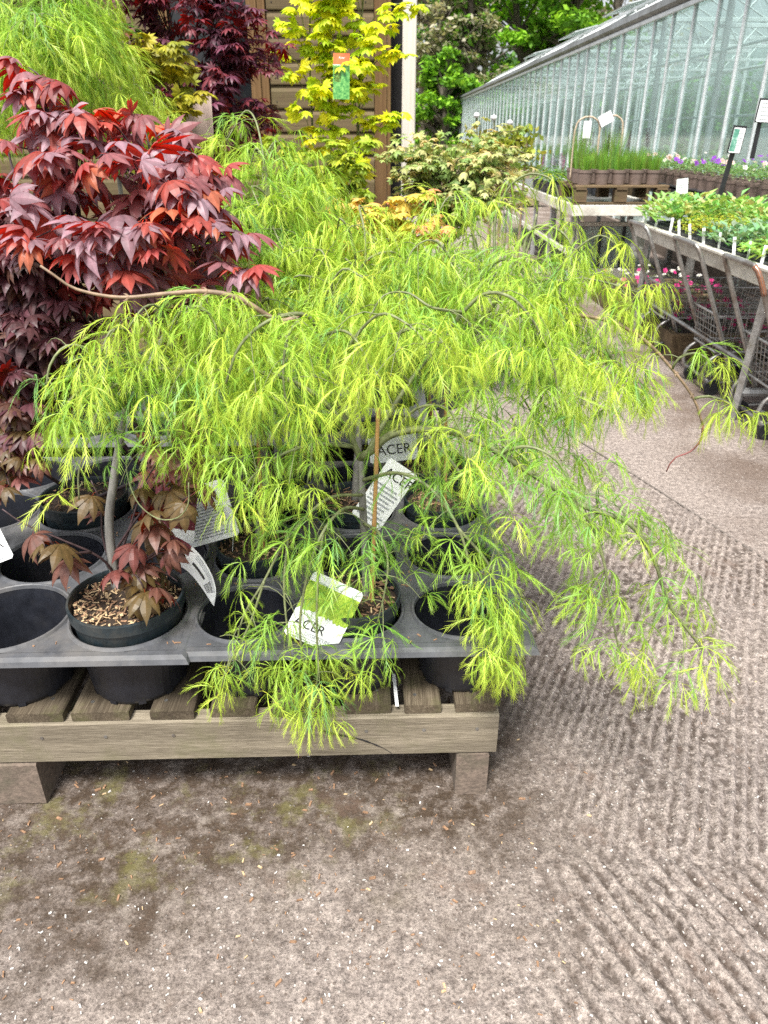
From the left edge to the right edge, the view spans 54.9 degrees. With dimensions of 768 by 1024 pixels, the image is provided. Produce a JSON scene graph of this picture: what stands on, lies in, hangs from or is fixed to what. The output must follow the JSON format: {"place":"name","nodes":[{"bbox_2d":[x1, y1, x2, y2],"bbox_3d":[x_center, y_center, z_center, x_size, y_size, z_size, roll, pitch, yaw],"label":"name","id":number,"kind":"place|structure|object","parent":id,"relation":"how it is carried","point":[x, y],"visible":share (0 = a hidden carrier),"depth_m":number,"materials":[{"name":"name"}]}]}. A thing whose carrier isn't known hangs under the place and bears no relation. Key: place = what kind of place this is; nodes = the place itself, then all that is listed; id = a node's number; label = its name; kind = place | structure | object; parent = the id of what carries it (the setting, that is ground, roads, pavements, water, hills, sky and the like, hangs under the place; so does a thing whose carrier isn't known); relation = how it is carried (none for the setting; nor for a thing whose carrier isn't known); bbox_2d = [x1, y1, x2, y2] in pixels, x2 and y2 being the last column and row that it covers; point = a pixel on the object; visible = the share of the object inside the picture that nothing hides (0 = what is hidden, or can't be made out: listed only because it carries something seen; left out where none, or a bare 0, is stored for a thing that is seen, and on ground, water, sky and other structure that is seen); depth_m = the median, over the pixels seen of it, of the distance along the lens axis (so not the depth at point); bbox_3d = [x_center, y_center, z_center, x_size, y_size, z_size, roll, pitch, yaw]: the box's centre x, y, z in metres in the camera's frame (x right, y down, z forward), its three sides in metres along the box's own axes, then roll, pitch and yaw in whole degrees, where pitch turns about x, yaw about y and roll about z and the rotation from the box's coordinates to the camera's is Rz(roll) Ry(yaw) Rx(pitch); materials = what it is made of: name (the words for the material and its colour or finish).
{"place":"outdoors","nodes":[
{"label":"outdoors","id":0,"kind":"place"},
{"bbox_2d":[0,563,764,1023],"bbox_3d":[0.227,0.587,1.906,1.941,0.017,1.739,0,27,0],"label":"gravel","id":1,"kind":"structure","parent":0,"point":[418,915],"depth_m":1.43,"materials":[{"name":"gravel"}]},
{"bbox_2d":[0,143,767,1023],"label":"ground","id":2,"kind":"structure","parent":0,"point":[692,863],"depth_m":1.64,"materials":[{"name":"concrete"}]},
{"bbox_2d":[0,706,68,803],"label":"concrete block","id":3,"kind":"object","parent":2,"relation":"on","point":[27,782],"depth_m":1.71,"materials":[{"name":"concrete"}]},
{"bbox_2d":[94,0,297,363],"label":"potted maple","id":4,"kind":"object","parent":2,"relation":"on","point":[238,59],"visible":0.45,"depth_m":3.19,"materials":[{"name":"plant"}]},
{"bbox_2d":[0,0,402,352],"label":"timber shed","id":5,"kind":"structure","parent":2,"relation":"on","point":[275,91],"depth_m":4.36,"materials":[{"name":"brown wood"}]},
{"bbox_2d":[157,0,263,142],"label":"window","id":6,"kind":"structure","parent":5,"relation":"in","point":[254,91],"depth_m":4.25,"materials":[{"name":"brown wood"}]},
{"bbox_2d":[57,444,428,477],"bbox_3d":[-0.651,-0.232,3.224,1.732,0.268,1.197,0,27,0],"label":"timber pallet","id":7,"kind":"object","parent":2,"relation":"on","point":[350,454],"depth_m":2.95,"materials":[{"name":"brown wood"}]},
{"bbox_2d":[35,361,229,456],"bbox_3d":[-1.091,-0.417,3.098,0.850,0.173,1.112,0,27,0],"label":"carrier tray","id":8,"kind":"object","parent":7,"relation":"on","point":[97,439],"visible":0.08,"depth_m":2.71,"materials":[{"name":"plastic"}]},
{"bbox_2d":[0,0,161,454],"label":"potted maple","id":9,"kind":"object","parent":8,"relation":"on","point":[59,40],"visible":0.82,"depth_m":2.13,"materials":[{"name":"plant"}]},
{"bbox_2d":[72,73,186,391],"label":"potted maple","id":10,"kind":"object","parent":8,"relation":"on","point":[160,115],"visible":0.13,"depth_m":2.56,"materials":[{"name":"plant"}]},
{"bbox_2d":[103,15,218,364],"bbox_3d":[-0.924,-1.208,3.148,0.374,1.481,0.588,-20,33,-33],"label":"potted maple","id":11,"kind":"object","parent":8,"relation":"in","point":[167,58],"visible":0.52,"depth_m":2.79,"materials":[{"name":"plant"}]},
{"bbox_2d":[186,96,213,140],"bbox_3d":[-0.760,-1.623,3.046,0.113,0.172,0.001,0,27,0],"label":"blank board","id":12,"kind":"object","parent":11,"relation":"attached to","point":[203,127],"visible":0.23,"depth_m":3.05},
{"bbox_2d":[217,358,428,460],"bbox_3d":[-0.251,-0.428,3.120,0.890,0.173,1.113,0,27,0],"label":"carrier tray","id":13,"kind":"object","parent":7,"relation":"on","point":[345,439],"visible":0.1,"depth_m":2.79,"materials":[{"name":"plastic"}]},
{"bbox_2d":[324,187,456,409],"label":"potted maple","id":14,"kind":"object","parent":13,"relation":"in","point":[403,208],"visible":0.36,"depth_m":2.50,"materials":[{"name":"plant"}]},
{"bbox_2d":[261,134,382,357],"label":"potted maple","id":15,"kind":"object","parent":2,"relation":"on","point":[348,170],"visible":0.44,"depth_m":3.13,"materials":[{"name":"plant"}]},
{"bbox_2d":[273,0,429,357],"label":"potted maple","id":16,"kind":"object","parent":2,"relation":"on","point":[317,94],"visible":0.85,"depth_m":3.59,"materials":[{"name":"plant"}]},
{"bbox_2d":[333,53,349,98],"bbox_3d":[-0.200,-2.038,3.461,0.082,0.189,0.021,0,27,0],"label":"picture tag","id":17,"kind":"object","parent":16,"relation":"hanging from","point":[341,83],"visible":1,"depth_m":3.46,"materials":[{"name":"green plastic"}]},
{"bbox_2d":[0,594,767,1023],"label":"bark litter","id":18,"kind":"object","parent":2,"relation":"on","point":[278,982],"visible":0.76,"depth_m":1.57,"materials":[{"name":"wood"}]},
{"bbox_2d":[401,0,416,335],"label":"timber post","id":19,"kind":"object","parent":2,"relation":"on","point":[409,34],"visible":0.29,"depth_m":4.24,"materials":[{"name":"paint"}]},
{"bbox_2d":[415,0,474,143],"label":"woodland tree","id":20,"kind":"object","parent":2,"relation":"on","point":[419,129],"visible":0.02,"depth_m":43.78,"materials":[{"name":"green plant"}]},
{"bbox_2d":[415,45,489,144],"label":"woodland tree","id":21,"kind":"object","parent":2,"relation":"on","point":[444,82],"visible":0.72,"depth_m":33.57,"materials":[{"name":"green plant"}]},
{"bbox_2d":[374,117,541,408],"bbox_3d":[0.397,-1.240,3.862,0.780,1.454,0.660,-18,32,-32],"label":"potted maple","id":22,"kind":"object","parent":2,"relation":"on","point":[472,179],"visible":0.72,"depth_m":3.55,"materials":[{"name":"plant"}]},
{"bbox_2d":[415,0,500,143],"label":"woodland tree","id":23,"kind":"object","parent":2,"relation":"on","point":[424,18],"visible":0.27,"depth_m":34.20,"materials":[{"name":"green plant"}]},
{"bbox_2d":[416,0,518,146],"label":"woodland tree","id":24,"kind":"object","parent":2,"relation":"on","point":[469,43],"visible":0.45,"depth_m":34.30,"materials":[{"name":"green plant"}]},
{"bbox_2d":[447,696,488,793],"bbox_3d":[0.202,0.569,1.819,0.075,0.128,0.200,-1,27,-2],"label":"concrete block","id":25,"kind":"object","parent":2,"relation":"on","point":[469,770],"depth_m":1.73,"materials":[{"name":"concrete"}]},
{"bbox_2d":[435,1,530,142],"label":"woodland tree","id":26,"kind":"object","parent":2,"relation":"on","point":[505,59],"visible":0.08,"depth_m":46.38,"materials":[{"name":"green plant"}]},
{"bbox_2d":[500,123,538,330],"bbox_3d":[0.859,-1.877,5.127,0.282,1.454,0.300,0,27,0],"label":"young shrub","id":27,"kind":"object","parent":2,"relation":"on","point":[520,137],"visible":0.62,"depth_m":4.79,"materials":[{"name":"green plant"}]},
{"bbox_2d":[436,0,617,134],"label":"woodland tree","id":28,"kind":"object","parent":2,"relation":"on","point":[512,15],"visible":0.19,"depth_m":38.12,"materials":[{"name":"green plant"}]},
{"bbox_2d":[506,134,550,340],"bbox_3d":[0.954,-1.850,5.139,0.287,1.395,0.282,11,29,20],"label":"young shrub","id":29,"kind":"object","parent":2,"relation":"on","point":[529,140],"visible":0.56,"depth_m":4.85,"materials":[{"name":"green plant"}]},
{"bbox_2d":[499,0,632,144],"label":"woodland tree","id":30,"kind":"object","parent":2,"relation":"on","point":[620,96],"visible":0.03,"depth_m":48.35,"materials":[{"name":"green plant"}]},
{"bbox_2d":[513,0,648,146],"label":"woodland tree","id":31,"kind":"object","parent":2,"relation":"on","point":[570,9],"visible":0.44,"depth_m":37.08,"materials":[{"name":"green plant"}]},
{"bbox_2d":[502,178,662,282],"bbox_3d":[2.290,-3.746,9.515,0.900,0.770,4.850,0,27,0],"label":"slatted bench","id":32,"kind":"object","parent":2,"relation":"on","point":[621,211],"visible":0.3,"depth_m":8.02,"materials":[{"name":"grey wood"}]},
{"bbox_2d":[558,181,668,204],"bbox_3d":[2.290,-3.229,7.470,0.900,0.174,0.760,0,27,0],"label":"pallet","id":33,"kind":"object","parent":32,"relation":"on","point":[619,194],"visible":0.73,"depth_m":7.18,"materials":[{"name":"brown wood"}]},
{"bbox_2d":[565,126,585,181],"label":"potted grass","id":34,"kind":"object","parent":33,"relation":"on","point":[569,160],"depth_m":7.50,"materials":[{"name":"green plant"}]},
{"bbox_2d":[571,126,595,182],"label":"potted grass","id":35,"kind":"object","parent":33,"relation":"on","point":[577,166],"depth_m":7.25,"materials":[{"name":"green plant"}]},
{"bbox_2d":[569,116,599,178],"bbox_3d":[1.985,-3.582,7.282,0.262,0.562,0.030,0,27,0],"label":"cane hoop","id":36,"kind":"object","parent":33,"relation":"on","point":[587,127],"visible":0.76,"depth_m":7.20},
{"bbox_2d":[590,149,608,182],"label":"potted grass","id":37,"kind":"object","parent":33,"relation":"on","point":[594,166],"depth_m":7.27,"materials":[{"name":"green plant"}]},
{"bbox_2d":[596,110,623,163],"bbox_3d":[2.203,-3.603,7.270,0.272,0.611,0.030,0,27,0],"label":"cane hoop","id":38,"kind":"object","parent":37,"relation":"in","point":[606,118],"visible":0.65,"depth_m":7.16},
{"bbox_2d":[607,127,628,182],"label":"potted grass","id":39,"kind":"object","parent":33,"relation":"on","point":[612,165],"depth_m":7.24,"materials":[{"name":"green plant"}]},
{"bbox_2d":[417,23,767,154],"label":"undergrowth","id":40,"kind":"object","parent":2,"relation":"on","point":[683,135],"visible":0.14,"depth_m":51.19,"materials":[{"name":"plant"}]},
{"bbox_2d":[564,222,644,277],"bbox_3d":[2.390,-2.873,8.024,0.760,0.560,0.520,0,27,0],"label":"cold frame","id":41,"kind":"object","parent":2,"relation":"on","point":[591,229],"visible":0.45,"depth_m":8.18,"materials":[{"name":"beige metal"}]},
{"bbox_2d":[459,0,767,299],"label":"glasshouse","id":42,"kind":"structure","parent":2,"relation":"on","point":[638,14],"depth_m":12.83,"materials":[{"name":"metal"}]},
{"bbox_2d":[533,142,767,177],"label":"seedlings","id":43,"kind":"object","parent":42,"relation":"on","point":[557,152],"visible":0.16,"depth_m":18.16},
{"bbox_2d":[731,128,767,168],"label":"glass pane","id":44,"kind":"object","parent":42,"relation":"attached to","point":[762,147],"depth_m":7.98,"materials":[{"name":"glass"}]},
{"bbox_2d":[548,0,700,149],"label":"woodland tree","id":45,"kind":"object","parent":2,"relation":"on","point":[617,4],"visible":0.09,"depth_m":39.71,"materials":[{"name":"green plant"}]},
{"bbox_2d":[494,387,767,560],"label":"pavement joint","id":46,"kind":"object","parent":2,"relation":"on","point":[659,491],"visible":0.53,"depth_m":3.19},
{"bbox_2d":[589,278,767,360],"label":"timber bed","id":47,"kind":"object","parent":2,"relation":"on","point":[676,344],"visible":0.41,"depth_m":5.31,"materials":[{"name":"brown wood"}]},
{"bbox_2d":[627,184,754,297],"bbox_3d":[3.105,-2.483,6.903,0.650,0.910,4.350,0,27,0],"label":"bench","id":48,"kind":"object","parent":2,"relation":"on","point":[690,264],"visible":0.11,"depth_m":7.01,"materials":[{"name":"grey wood"}]},
{"bbox_2d":[666,184,692,194],"bbox_3d":[3.059,-3.119,7.189,0.541,0.089,0.585,0,27,0],"label":"pot tray","id":49,"kind":"object","parent":48,"relation":"on","point":[672,189],"visible":0.17,"depth_m":7.26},
{"bbox_2d":[668,157,690,184],"bbox_3d":[2.901,-3.332,7.230,0.246,0.250,0.238,0,27,0],"label":"potted pansy","id":50,"kind":"object","parent":49,"relation":"on","point":[676,176],"visible":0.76,"depth_m":7.21,"materials":[{"name":"green plant"}]},
{"bbox_2d":[684,159,709,187],"bbox_3d":[2.895,-3.138,6.854,0.236,0.250,0.232,18,32,31],"label":"potted pansy","id":51,"kind":"object","parent":49,"relation":"on","point":[692,183],"visible":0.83,"depth_m":6.84,"materials":[{"name":"green plant"}]},
{"bbox_2d":[685,188,715,200],"bbox_3d":[3.059,-2.845,6.656,0.541,0.089,0.585,0,27,0],"label":"pot tray","id":52,"kind":"object","parent":48,"relation":"on","point":[698,191],"visible":0.21,"depth_m":6.67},
{"bbox_2d":[693,159,717,189],"bbox_3d":[2.899,-3.041,6.665,0.248,0.250,0.244,0,27,0],"label":"potted pansy","id":53,"kind":"object","parent":52,"relation":"on","point":[701,182],"visible":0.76,"depth_m":6.66,"materials":[{"name":"green plant"}]},
{"bbox_2d":[702,160,724,191],"bbox_3d":[2.902,-2.948,6.484,0.236,0.250,0.232,-24,36,-38],"label":"potted pansy","id":54,"kind":"object","parent":52,"relation":"on","point":[710,183],"visible":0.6,"depth_m":6.48,"materials":[{"name":"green plant"}]},
{"bbox_2d":[628,219,760,353],"bbox_3d":[2.135,-1.563,5.155,0.896,0.868,0.409,0,27,0],"label":"wire trolley","id":55,"kind":"object","parent":2,"relation":"on","point":[631,222],"visible":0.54,"depth_m":5.14,"materials":[{"name":"metal"}]},
{"bbox_2d":[630,221,767,419],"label":"display bench","id":56,"kind":"object","parent":2,"relation":"on","point":[711,255],"visible":0.4,"depth_m":4.05,"materials":[{"name":"beige metal"}]},
{"bbox_2d":[647,220,711,231],"bbox_3d":[2.070,-1.972,5.147,0.370,0.055,0.510,0,27,0],"label":"plug tray","id":57,"kind":"object","parent":56,"relation":"on","point":[663,224],"visible":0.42,"depth_m":5.14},
{"bbox_2d":[639,191,683,218],"bbox_3d":[1.948,-2.123,5.123,0.318,0.184,0.331,0,27,0],"label":"bedding plant","id":58,"kind":"object","parent":57,"relation":"in","point":[653,206],"visible":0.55,"depth_m":5.14,"materials":[{"name":"green plant"}]},
{"bbox_2d":[654,195,687,216],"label":"bedding plant","id":59,"kind":"object","parent":57,"relation":"in","point":[680,196],"visible":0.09,"depth_m":5.25,"materials":[{"name":"green plant"}]},
{"bbox_2d":[676,178,687,193],"bbox_3d":[2.070,-2.261,5.134,0.089,0.105,0.002,0,27,0],"label":"price card","id":60,"kind":"object","parent":59,"relation":"on","point":[682,186],"visible":0.91,"depth_m":5.13,"materials":[{"name":"grey"}]},
{"bbox_2d":[650,191,703,221],"bbox_3d":[1.935,-2.013,4.892,0.340,0.196,0.328,0,27,0],"label":"bedding plant","id":61,"kind":"object","parent":57,"relation":"in","point":[673,207],"visible":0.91,"depth_m":4.91,"materials":[{"name":"green plant"}]},
{"bbox_2d":[670,196,721,219],"bbox_3d":[2.086,-2.020,4.916,0.314,0.162,0.299,0,27,0],"label":"bedding plant","id":62,"kind":"object","parent":57,"relation":"in","point":[710,209],"visible":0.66,"depth_m":4.87,"materials":[{"name":"green plant"}]},
{"bbox_2d":[686,197,734,223],"bbox_3d":[2.187,-1.999,4.898,0.305,0.178,0.272,0,27,0],"label":"bedding plant","id":63,"kind":"object","parent":57,"relation":"in","point":[715,201],"visible":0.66,"depth_m":4.87,"materials":[{"name":"green plant"}]},
{"bbox_2d":[671,229,748,242],"bbox_3d":[2.070,-1.732,4.681,0.370,0.055,0.510,0,27,0],"label":"plug tray","id":64,"kind":"object","parent":56,"relation":"on","point":[694,235],"visible":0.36,"depth_m":4.67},
{"bbox_2d":[718,125,746,194],"bbox_3d":[2.121,-2.141,4.508,0.091,0.385,0.039,0,27,0],"label":"stake sign","id":65,"kind":"object","parent":64,"relation":"on","point":[736,140],"visible":1,"depth_m":4.46,"materials":[{"name":"grey"}]},
{"bbox_2d":[699,239,767,255],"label":"plug tray","id":66,"kind":"object","parent":56,"relation":"on","point":[724,246],"visible":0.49,"depth_m":4.23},
{"bbox_2d":[709,219,756,241],"bbox_3d":[1.950,-1.559,4.107,0.265,0.129,0.240,10,29,18],"label":"bedding plant","id":67,"kind":"object","parent":66,"relation":"on","point":[727,233],"visible":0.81,"depth_m":4.09,"materials":[{"name":"green plant"}]},
{"bbox_2d":[717,223,762,245],"bbox_3d":[1.953,-1.502,4.000,0.252,0.118,0.255,0,27,0],"label":"bedding plant","id":68,"kind":"object","parent":66,"relation":"on","point":[740,236],"visible":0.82,"depth_m":4.00,"materials":[{"name":"green plant"}]},
{"bbox_2d":[673,235,767,394],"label":"wire trolley","id":69,"kind":"object","parent":2,"relation":"on","point":[712,389],"visible":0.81,"depth_m":4.39,"materials":[{"name":"metal"}]},
{"bbox_2d":[713,319,767,375],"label":"potted pinks","id":70,"kind":"object","parent":2,"relation":"on","point":[737,370],"visible":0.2,"depth_m":4.76,"materials":[{"name":"green plant"}]},
{"bbox_2d":[722,253,767,439],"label":"wire trolley","id":71,"kind":"object","parent":2,"relation":"on","point":[760,431],"visible":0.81,"depth_m":3.77,"materials":[{"name":"metal"}]},
{"bbox_2d":[415,144,469,149],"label":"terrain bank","id":72,"kind":"structure","parent":0,"point":[443,145],"depth_m":32.65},
{"bbox_2d":[390,144,526,169],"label":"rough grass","id":73,"kind":"structure","parent":72,"relation":"on","point":[458,154],"depth_m":19.12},
{"bbox_2d":[577,151,596,184],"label":"potted grass","id":74,"kind":"object","parent":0,"point":[585,174],"depth_m":7.09,"materials":[{"name":"green plant"}]},
{"bbox_2d":[416,0,767,132],"label":"sky","id":75,"kind":"structure","parent":0,"point":[708,6],"materials":[{"name":"white"}]},
{"bbox_2d":[594,149,611,184],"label":"potted grass","id":76,"kind":"object","parent":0,"point":[602,172],"depth_m":7.10,"materials":[{"name":"green plant"}]},
{"bbox_2d":[611,149,629,184],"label":"potted grass","id":77,"kind":"object","parent":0,"point":[618,175],"depth_m":7.09,"materials":[{"name":"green plant"}]},
{"bbox_2d":[628,150,647,184],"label":"potted grass","id":78,"kind":"object","parent":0,"point":[636,173],"depth_m":7.09,"materials":[{"name":"green plant"}]},
{"bbox_2d":[645,149,665,184],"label":"potted grass","id":79,"kind":"object","parent":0,"point":[653,173],"depth_m":7.09,"materials":[{"name":"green plant"}]},
{"bbox_2d":[750,98,767,158],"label":"stake sign","id":80,"kind":"object","parent":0,"point":[761,116],"visible":1,"depth_m":4.92,"materials":[{"name":"grey"}]},
{"bbox_3d":[3.059,-2.296,5.588,0.541,0.089,0.585,0,27,0],"label":"pot tray","id":81,"kind":"object","parent":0,"visible":0},
{"bbox_2d":[743,163,767,198],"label":"potted pansy","id":82,"kind":"object","parent":81,"relation":"on","point":[754,190],"visible":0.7,"depth_m":5.72,"materials":[{"name":"green plant"}]},
{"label":"pot tray","id":83,"kind":"object","parent":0,"visible":0},
{"bbox_2d":[721,160,750,194],"bbox_3d":[2.896,-2.762,6.103,0.235,0.267,0.244,0,27,0],"label":"potted pansy","id":84,"kind":"object","parent":83,"relation":"on","point":[731,185],"visible":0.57,"depth_m":6.10,"materials":[{"name":"green plant"}]},
{"bbox_2d":[732,163,762,196],"bbox_3d":[2.900,-2.657,5.919,0.240,0.248,0.252,0,27,0],"label":"potted pansy","id":85,"kind":"object","parent":83,"relation":"on","point":[741,186],"visible":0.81,"depth_m":5.91,"materials":[{"name":"green plant"}]},
{"bbox_3d":[0.176,0.162,2.610,0.206,0.127,0.206,0,27,0],"label":"concrete block","id":86,"kind":"object","parent":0,"visible":0},
{"bbox_2d":[0,658,498,762],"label":"timber pallet","id":87,"kind":"object","parent":86,"relation":"on","point":[92,725],"visible":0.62,"depth_m":1.66,"materials":[{"name":"brown wood"}]},
{"bbox_2d":[0,455,249,706],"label":"carrier tray","id":88,"kind":"object","parent":87,"relation":"on","point":[32,607],"visible":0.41,"depth_m":1.74,"materials":[{"name":"plastic"}]},
{"bbox_2d":[0,529,12,561],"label":"plant label","id":89,"kind":"object","parent":88,"relation":"on","point":[6,553],"visible":1,"depth_m":1.74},
{"bbox_2d":[0,203,111,485],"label":"potted maple","id":90,"kind":"object","parent":88,"relation":"in","point":[27,351],"visible":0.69,"depth_m":1.62,"materials":[{"name":"plant"}]},
{"bbox_2d":[0,389,239,529],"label":"potted maple","id":91,"kind":"object","parent":88,"relation":"on","point":[57,516],"visible":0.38,"depth_m":1.74,"materials":[{"name":"plant"}]},
{"bbox_2d":[155,473,197,542],"bbox_3d":[-0.490,-0.009,1.738,0.117,0.167,0.041,0,27,0],"label":"plant label","id":92,"kind":"object","parent":91,"relation":"in","point":[188,536],"visible":0.32,"depth_m":1.75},
{"bbox_2d":[0,56,282,511],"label":"potted maple","id":93,"kind":"object","parent":88,"relation":"in","point":[182,183],"visible":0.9,"depth_m":1.50,"materials":[{"name":"plant"}]},
{"bbox_2d":[2,285,291,647],"bbox_3d":[-0.480,-0.043,1.537,0.542,0.853,0.474,-17,32,-30],"label":"potted maple","id":94,"kind":"object","parent":88,"relation":"on","point":[118,603],"visible":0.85,"depth_m":1.44,"materials":[{"name":"plant"}]},
{"bbox_2d":[161,535,215,605],"bbox_3d":[-0.434,0.129,1.632,0.126,0.171,0.019,8,28,15],"label":"curled label","id":95,"kind":"object","parent":94,"relation":"hanging from","point":[197,569],"visible":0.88,"depth_m":1.62,"materials":[{"name":"grey"}]},
{"bbox_2d":[177,460,539,696],"bbox_3d":[-0.079,0.130,2.034,0.816,0.173,1.051,0,27,0],"label":"carrier tray","id":96,"kind":"object","parent":87,"relation":"on","point":[442,657],"visible":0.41,"depth_m":1.75,"materials":[{"name":"plastic"}]},
{"bbox_2d":[146,287,373,578],"bbox_3d":[-0.291,-0.144,1.809,0.557,0.783,0.607,0,27,0],"label":"potted maple","id":97,"kind":"object","parent":96,"relation":"in","point":[226,555],"visible":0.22,"depth_m":1.71,"materials":[{"name":"plant"}]},
{"bbox_2d":[188,480,238,550],"bbox_3d":[-0.432,0.030,1.814,0.165,0.222,0.053,1,27,2],"label":"plant label","id":98,"kind":"object","parent":97,"relation":"in","point":[208,534],"visible":0.48,"depth_m":1.80,"materials":[{"name":"plastic"}]},
{"bbox_2d":[176,110,383,491],"bbox_3d":[-0.305,-0.535,2.175,0.664,1.145,0.705,0,27,0],"label":"potted maple","id":99,"kind":"object","parent":96,"relation":"in","point":[275,221],"visible":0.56,"depth_m":1.99,"materials":[{"name":"plant"}]},
{"bbox_2d":[284,572,362,645],"bbox_3d":[-0.126,0.213,1.569,0.165,0.186,0.080,0,27,0],"label":"plant label","id":100,"kind":"object","parent":96,"relation":"on","point":[328,631],"visible":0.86,"depth_m":1.55,"materials":[{"name":"plastic"}]},
{"bbox_2d":[251,205,473,528],"bbox_3d":[-0.046,-0.312,1.978,0.617,0.928,0.541,0,27,0],"label":"potted maple","id":101,"kind":"object","parent":96,"relation":"in","point":[349,521],"visible":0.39,"depth_m":1.86,"materials":[{"name":"plant"}]},
{"bbox_2d":[40,265,739,756],"bbox_3d":[0.067,0.011,1.499,1.341,1.004,0.593,0,27,0],"label":"potted maple","id":102,"kind":"object","parent":96,"relation":"on","point":[376,609],"visible":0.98,"depth_m":1.41,"materials":[{"name":"plant"}]},
{"bbox_2d":[279,227,516,483],"bbox_3d":[0.043,-0.387,2.205,0.750,0.853,0.590,15,31,26],"label":"potted maple","id":103,"kind":"object","parent":96,"relation":"in","point":[405,464],"visible":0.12,"depth_m":2.10,"materials":[{"name":"plant"}]},
{"bbox_2d":[366,417,417,463],"bbox_3d":[0.025,-0.219,2.271,0.162,0.138,0.041,0,27,0],"label":"plant label","id":104,"kind":"object","parent":103,"relation":"in","point":[395,448],"visible":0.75,"depth_m":2.27,"materials":[{"name":"plastic"}]},
{"bbox_2d":[311,173,767,527],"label":"potted maple","id":105,"kind":"object","parent":96,"relation":"in","point":[544,286],"visible":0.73,"depth_m":1.68,"materials":[{"name":"plant"}]},
{"bbox_2d":[352,458,416,529],"bbox_3d":[0.002,-0.043,1.800,0.161,0.174,0.028,-10,29,-18],"label":"plant label","id":106,"kind":"object","parent":105,"relation":"attached to","point":[387,504],"visible":0.63,"depth_m":1.80,"materials":[{"name":"plastic"}]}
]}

